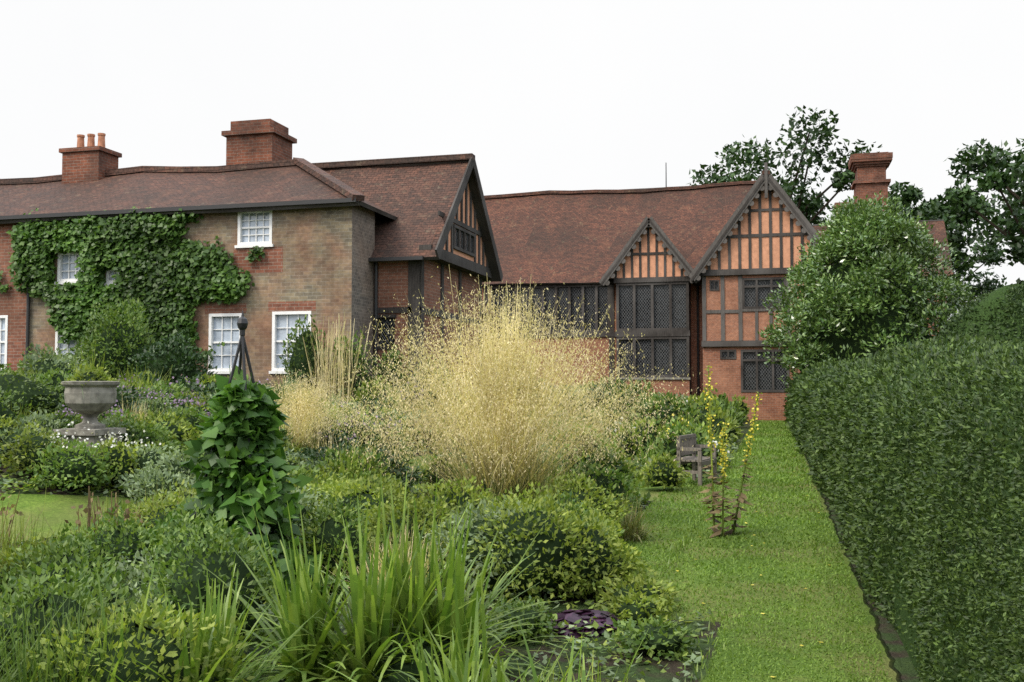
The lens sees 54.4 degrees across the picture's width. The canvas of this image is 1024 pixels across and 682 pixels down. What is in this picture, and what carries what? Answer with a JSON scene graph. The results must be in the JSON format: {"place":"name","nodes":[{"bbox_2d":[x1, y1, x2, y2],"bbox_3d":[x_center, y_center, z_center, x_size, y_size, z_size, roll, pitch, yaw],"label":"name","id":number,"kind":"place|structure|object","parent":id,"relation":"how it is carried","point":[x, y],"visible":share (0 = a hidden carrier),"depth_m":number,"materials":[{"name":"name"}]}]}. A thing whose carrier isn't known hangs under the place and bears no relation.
{"place":"outdoors","nodes":[
{"label":"outdoors","id":0,"kind":"place"},
{"bbox_2d":[0,419,920,681],"bbox_3d":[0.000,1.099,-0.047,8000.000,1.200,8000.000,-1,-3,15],"label":"terrain","id":1,"kind":"structure","parent":0,"point":[897,664],"depth_m":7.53,"materials":[{"name":"green plant"}]},
{"bbox_2d":[0,494,140,542],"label":"lawn","id":2,"kind":"structure","parent":1,"relation":"on","point":[58,506],"depth_m":10.14,"materials":[{"name":"green plant"}]},
{"bbox_2d":[53,381,125,456],"bbox_3d":[-5.067,1.021,11.958,0.663,1.080,0.663,-1,-3,15],"label":"stone urn","id":3,"kind":"object","parent":1,"relation":"on","point":[90,407],"visible":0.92,"depth_m":11.75,"materials":[{"name":"grey stone"}]},
{"bbox_2d":[0,119,397,401],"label":"cottage","id":4,"kind":"structure","parent":1,"relation":"on","point":[308,226],"depth_m":24.92,"materials":[{"name":"red brick"}]},
{"bbox_2d":[0,206,264,356],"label":"ivy","id":5,"kind":"object","parent":4,"relation":"attached to","point":[159,284],"visible":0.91,"depth_m":25.10,"materials":[{"name":"green plant"}]},
{"bbox_2d":[194,310,290,538],"bbox_3d":[-2.175,0.894,7.990,0.751,2.304,0.751,-1,-3,15],"label":"obelisk","id":6,"kind":"object","parent":1,"relation":"on","point":[242,323],"visible":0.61,"depth_m":8.00,"materials":[{"name":"black metal"}]},
{"bbox_2d":[56,372,451,441],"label":"flowering plants","id":7,"kind":"object","parent":1,"relation":"on","point":[170,394],"visible":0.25,"depth_m":15.96,"materials":[{"name":"plant"}]},
{"bbox_2d":[0,342,743,681],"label":"shrubs","id":8,"kind":"object","parent":1,"relation":"on","point":[136,488],"visible":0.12,"depth_m":10.91,"materials":[{"name":"green plant"}]},
{"bbox_2d":[0,296,749,681],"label":"shrub","id":9,"kind":"object","parent":1,"relation":"on","point":[22,584],"depth_m":7.97,"materials":[{"name":"green plant"}]},
{"bbox_2d":[0,443,753,566],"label":"dry leaf vegetation","id":10,"kind":"object","parent":1,"relation":"on","point":[741,499],"visible":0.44,"depth_m":11.00,"materials":[{"name":"green plant"}]},
{"bbox_2d":[0,340,762,681],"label":"shrubs","id":11,"kind":"object","parent":1,"relation":"on","point":[346,486],"visible":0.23,"depth_m":8.09,"materials":[{"name":"green plant"}]},
{"bbox_2d":[42,373,729,452],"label":"white flowers","id":12,"kind":"object","parent":1,"relation":"on","point":[160,443],"visible":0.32,"depth_m":11.49,"materials":[{"name":"plant"}]},
{"bbox_2d":[43,385,745,681],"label":"long grass","id":13,"kind":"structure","parent":1,"relation":"on","point":[312,647],"depth_m":5.40,"materials":[{"name":"green plant"}]},
{"bbox_2d":[129,417,672,545],"bbox_3d":[-0.320,2.372,16.238,7.034,2.580,16.730,-1,-3,15],"label":"grass leaf","id":14,"kind":"object","parent":1,"relation":"on","point":[630,533],"visible":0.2,"depth_m":11.84,"materials":[{"name":"green plant"}]},
{"bbox_2d":[312,153,502,391],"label":"timber wing","id":15,"kind":"structure","parent":1,"relation":"on","point":[436,205],"depth_m":26.61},
{"bbox_2d":[118,266,703,600],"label":"ornamental grass","id":16,"kind":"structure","parent":1,"relation":"on","point":[507,402],"depth_m":12.08,"materials":[{"name":"beige plant"}]},
{"bbox_2d":[0,241,928,681],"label":"vegetation","id":17,"kind":"object","parent":1,"relation":"on","point":[300,365],"visible":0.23,"depth_m":8.90,"materials":[{"name":"green plant"}]},
{"bbox_2d":[546,609,620,637],"bbox_3d":[0.506,1.946,6.916,0.555,0.154,0.570,-1,-3,15],"label":"purple-leaved plant","id":18,"kind":"object","parent":1,"relation":"on","point":[570,616],"visible":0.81,"depth_m":6.79,"materials":[{"name":"purple plant"}]},
{"bbox_2d":[673,434,716,485],"bbox_3d":[3.125,2.022,17.052,0.510,0.820,0.950,-1,-3,27],"label":"garden bench","id":19,"kind":"object","parent":1,"relation":"on","point":[688,443],"visible":0.88,"depth_m":16.98,"materials":[{"name":"grey wood"}]},
{"bbox_2d":[482,152,952,419],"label":"timber-framed house","id":20,"kind":"structure","parent":1,"relation":"on","point":[681,278],"depth_m":48.71,"materials":[{"name":"brick"}]},
{"bbox_2d":[708,366,758,536],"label":"plant stems","id":21,"kind":"object","parent":1,"relation":"on","point":[736,514],"visible":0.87,"depth_m":11.24,"materials":[{"name":"plant"}]},
{"bbox_2d":[666,362,822,676],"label":"yellow flowers","id":22,"kind":"object","parent":1,"relation":"on","point":[723,449],"visible":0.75,"depth_m":11.23,"materials":[{"name":"yellow plant"}]},
{"bbox_2d":[789,133,844,223],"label":"branches","id":23,"kind":"object","parent":1,"relation":"on","point":[823,207],"visible":0.07,"depth_m":83.50,"materials":[{"name":"brown plant"}]},
{"bbox_2d":[685,105,1023,309],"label":"tree","id":24,"kind":"object","parent":1,"relation":"on","point":[953,211],"visible":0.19,"depth_m":80.61,"materials":[{"name":"green plant"}]},
{"bbox_2d":[782,283,1023,681],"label":"hedge","id":25,"kind":"object","parent":1,"relation":"on","point":[807,406],"depth_m":5.91,"materials":[{"name":"green plant"}]},
{"bbox_2d":[932,283,1023,346],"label":"topiary","id":26,"kind":"object","parent":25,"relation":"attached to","point":[960,316],"visible":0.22,"depth_m":21.24,"materials":[{"name":"green plant"}]},
{"bbox_2d":[951,250,985,310],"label":"branches","id":27,"kind":"object","parent":1,"relation":"on","point":[974,271],"visible":0.04,"depth_m":110.48,"materials":[{"name":"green plant"}]},
{"bbox_2d":[960,165,1023,242],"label":"branches","id":28,"kind":"object","parent":1,"relation":"on","point":[1014,194],"visible":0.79,"depth_m":69.54,"materials":[{"name":"brown plant"}]},
{"bbox_2d":[0,0,1023,319],"label":"sky","id":29,"kind":"structure","parent":0,"point":[544,95],"materials":[{"name":"white"}]},
{"bbox_3d":[13.594,0.345,37.801,0.440,5.955,0.440,-1,-3,15],"label":"magnolia trunk","id":30,"kind":"object","parent":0,"visible":0},
{"bbox_2d":[757,190,979,383],"bbox_3d":[13.738,-1.957,37.767,8.662,7.582,8.638,-1,-3,15],"label":"magnolia","id":31,"kind":"object","parent":30,"relation":"attached to","point":[865,224],"visible":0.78,"depth_m":36.29,"materials":[{"name":"green plant"}]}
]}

